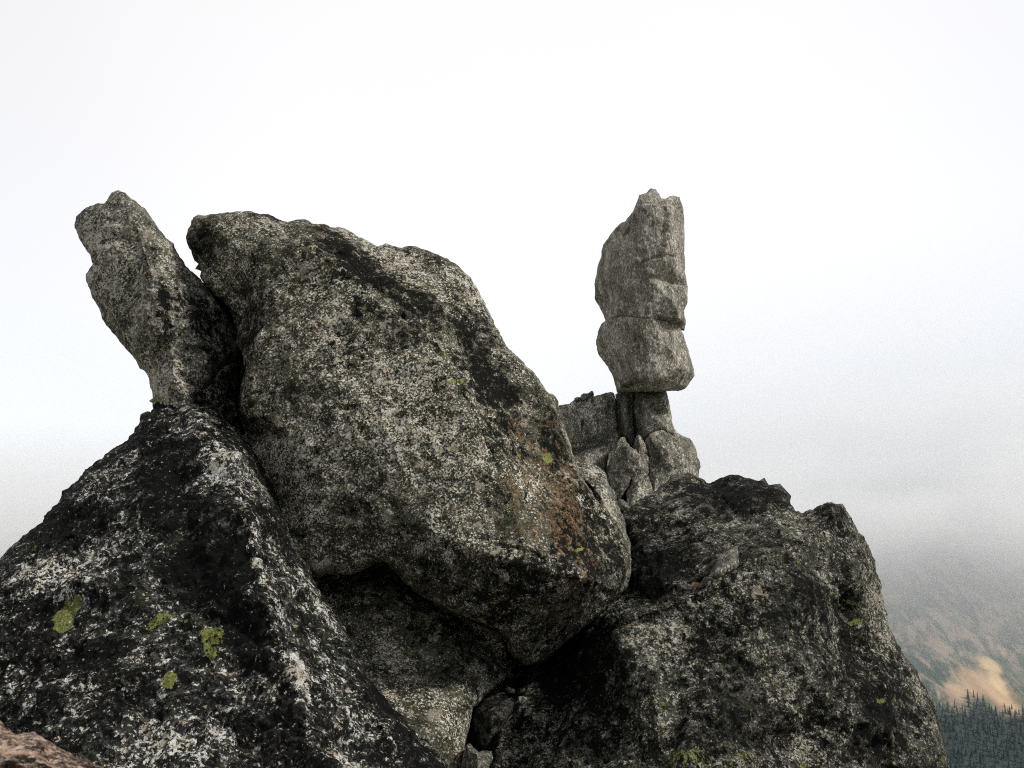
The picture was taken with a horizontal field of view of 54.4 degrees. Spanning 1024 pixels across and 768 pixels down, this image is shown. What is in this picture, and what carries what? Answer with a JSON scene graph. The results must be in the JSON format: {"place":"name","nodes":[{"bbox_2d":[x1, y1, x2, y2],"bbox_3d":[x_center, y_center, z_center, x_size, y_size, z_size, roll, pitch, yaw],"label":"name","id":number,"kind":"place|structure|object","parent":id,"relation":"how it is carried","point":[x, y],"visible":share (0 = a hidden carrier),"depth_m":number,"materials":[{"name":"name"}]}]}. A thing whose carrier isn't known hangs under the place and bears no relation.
{"place":"outdoors","nodes":[
{"label":"outdoors","id":0,"kind":"place"},
{"bbox_2d":[0,527,1023,767],"bbox_3d":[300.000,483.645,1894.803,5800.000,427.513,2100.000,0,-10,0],"label":"hillside","id":1,"kind":"structure","parent":0,"point":[953,599],"depth_m":1698.92,"materials":[{"name":"plant"}]},
{"bbox_2d":[932,689,1023,767],"bbox_3d":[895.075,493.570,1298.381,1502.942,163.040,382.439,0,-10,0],"label":"forest","id":2,"kind":"object","parent":1,"relation":"on","point":[989,733],"visible":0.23,"depth_m":1400.37,"materials":[{"name":"green plant"}]},
{"bbox_2d":[0,0,1023,533],"label":"sky","id":3,"kind":"structure","parent":0,"point":[847,176],"materials":[{"name":"white"}]},
{"bbox_2d":[606,392,635,513],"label":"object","id":4,"kind":"object","parent":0,"point":[614,439],"visible":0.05,"depth_m":13.01,"materials":[{"name":"grey stone"}]},
{"bbox_2d":[615,392,634,448],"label":"shaft stone","id":5,"kind":"object","parent":4,"relation":"on","point":[625,414],"visible":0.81,"depth_m":13.16,"materials":[{"name":"grey stone"}]},
{"bbox_2d":[675,430,700,476],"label":"block","id":6,"kind":"structure","parent":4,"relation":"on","point":[689,462],"depth_m":13.09,"materials":[{"name":"grey stone"}]},
{"bbox_2d":[645,430,679,491],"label":"foot block","id":7,"kind":"structure","parent":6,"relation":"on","point":[662,448],"depth_m":12.69,"materials":[{"name":"grey stone"}]},
{"bbox_2d":[623,435,653,511],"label":"spiked block","id":8,"kind":"structure","parent":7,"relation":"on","point":[640,485],"depth_m":12.42,"materials":[{"name":"grey stone"}]},
{"bbox_2d":[607,436,638,498],"bbox_3d":[1.397,1.066,12.625,0.400,0.818,0.456,0,-10,0],"label":"leaning flake","id":9,"kind":"object","parent":8,"relation":"on","point":[623,461],"visible":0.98,"depth_m":12.43,"materials":[{"name":"grey stone"}]},
{"bbox_2d":[632,391,676,442],"bbox_3d":[1.917,0.546,13.466,0.627,0.948,1.050,0,-10,0],"label":"shaft stone","id":10,"kind":"object","parent":7,"relation":"on","point":[652,411],"visible":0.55,"depth_m":13.07,"materials":[{"name":"grey stone"}]},
{"bbox_2d":[596,316,694,392],"bbox_3d":[1.762,-0.367,13.126,1.298,0.992,1.080,0,-10,0],"label":"stone","id":11,"kind":"object","parent":10,"relation":"on","point":[636,354],"visible":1,"depth_m":12.72,"materials":[{"name":"stone"}]},
{"bbox_2d":[594,188,687,330],"bbox_3d":[1.718,-1.655,13.207,1.241,1.921,1.024,0,-10,0],"label":"balanced stone","id":12,"kind":"object","parent":11,"relation":"on","point":[641,269],"visible":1,"depth_m":12.82,"materials":[{"name":"stone"}]},
{"bbox_3d":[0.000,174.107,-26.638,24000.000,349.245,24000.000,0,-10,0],"label":"ground","id":13,"kind":"structure","parent":0,"visible":0},
{"bbox_2d":[0,721,102,767],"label":"corner rock","id":14,"kind":"object","parent":13,"relation":"on","point":[28,750],"visible":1,"depth_m":1.85,"materials":[{"name":"stone"}]},
{"bbox_2d":[0,402,448,767],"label":"lichened outcrop","id":15,"kind":"object","parent":13,"relation":"on","point":[164,603],"visible":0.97,"depth_m":4.69,"materials":[{"name":"black stone"}]},
{"bbox_2d":[312,562,509,767],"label":"undercut slab","id":16,"kind":"structure","parent":13,"relation":"on","point":[435,674],"depth_m":6.17,"materials":[{"name":"stone"}]},
{"bbox_2d":[186,211,629,665],"bbox_3d":[-0.898,0.226,7.254,3.411,3.443,2.664,0,-10,0],"label":"great boulder","id":17,"kind":"object","parent":16,"relation":"on","point":[401,414],"visible":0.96,"depth_m":6.37,"materials":[{"name":"stone"}]},
{"bbox_2d":[193,361,245,434],"bbox_3d":[-2.184,0.104,7.642,0.480,0.723,1.373,0,-10,0],"label":"wedge stone","id":18,"kind":"object","parent":17,"relation":"on","point":[220,394],"visible":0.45,"depth_m":7.11,"materials":[{"name":"grey stone"}]},
{"bbox_2d":[74,190,242,407],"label":"leaning slab","id":19,"kind":"structure","parent":18,"relation":"on","point":[166,316],"depth_m":7.01,"materials":[{"name":"grey stone"}]},
{"bbox_2d":[575,463,631,593],"bbox_3d":[0.590,1.172,7.580,0.556,1.115,1.609,0,-10,0],"label":"shoulder stone","id":20,"kind":"object","parent":17,"relation":"on","point":[593,476],"visible":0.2,"depth_m":7.03,"materials":[{"name":"grey stone"}]},
{"bbox_2d":[461,743,492,767],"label":"chock stone","id":21,"kind":"object","parent":16,"relation":"on","point":[473,757],"visible":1,"depth_m":5.43,"materials":[{"name":"grey stone"}]},
{"bbox_2d":[468,692,513,746],"bbox_3d":[-0.125,2.050,6.063,0.281,0.314,0.808,0,-10,0],"label":"notch stone","id":22,"kind":"object","parent":16,"relation":"on","point":[491,716],"visible":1,"depth_m":5.85,"materials":[{"name":"stone"}]},
{"bbox_2d":[504,687,514,695],"bbox_3d":[-0.013,1.876,6.080,0.070,0.056,0.157,0,-10,0],"label":"stone chip","id":23,"kind":"object","parent":22,"relation":"on","point":[509,691],"visible":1,"depth_m":6.04,"materials":[{"name":"stone"}]},
{"bbox_2d":[517,687,525,696],"bbox_3d":[0.050,1.876,6.051,0.056,0.062,0.065,-3,-10,16],"label":"stone chip","id":24,"kind":"object","parent":22,"relation":"on","point":[521,692],"visible":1,"depth_m":6.05,"materials":[{"name":"stone"}]},
{"bbox_2d":[465,649,531,751],"bbox_3d":[-0.074,2.774,7.407,1.742,2.250,1.148,7,-12,-36],"label":"backing rock","id":25,"kind":"object","parent":13,"relation":"on","point":[519,676],"depth_m":7.16,"materials":[{"name":"stone"}]},
{"bbox_2d":[574,446,608,472],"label":"ledge block","id":26,"kind":"structure","parent":13,"relation":"on","point":[597,456],"depth_m":12.69,"materials":[{"name":"grey stone"}]},
{"bbox_2d":[559,392,616,454],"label":"backing slab","id":27,"kind":"structure","parent":26,"relation":"on","point":[590,422],"depth_m":12.87,"materials":[{"name":"grey stone"}]},
{"bbox_2d":[580,393,593,400],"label":"stone","id":28,"kind":"object","parent":27,"relation":"on","point":[585,396],"visible":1,"depth_m":13.00,"materials":[{"name":"grey stone"}]},
{"bbox_2d":[617,498,629,510],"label":"stone","id":29,"kind":"object","parent":13,"relation":"on","point":[623,505],"visible":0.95,"depth_m":11.11,"materials":[{"name":"grey stone"}]},
{"bbox_2d":[479,473,948,767],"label":"broad outcrop","id":30,"kind":"object","parent":13,"relation":"on","point":[778,647],"visible":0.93,"depth_m":6.10,"materials":[{"name":"stone"}]},
{"bbox_2d":[709,546,738,578],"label":"lodged stone","id":31,"kind":"object","parent":30,"relation":"on","point":[728,560],"visible":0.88,"depth_m":6.32,"materials":[{"name":"grey stone"}]}
]}

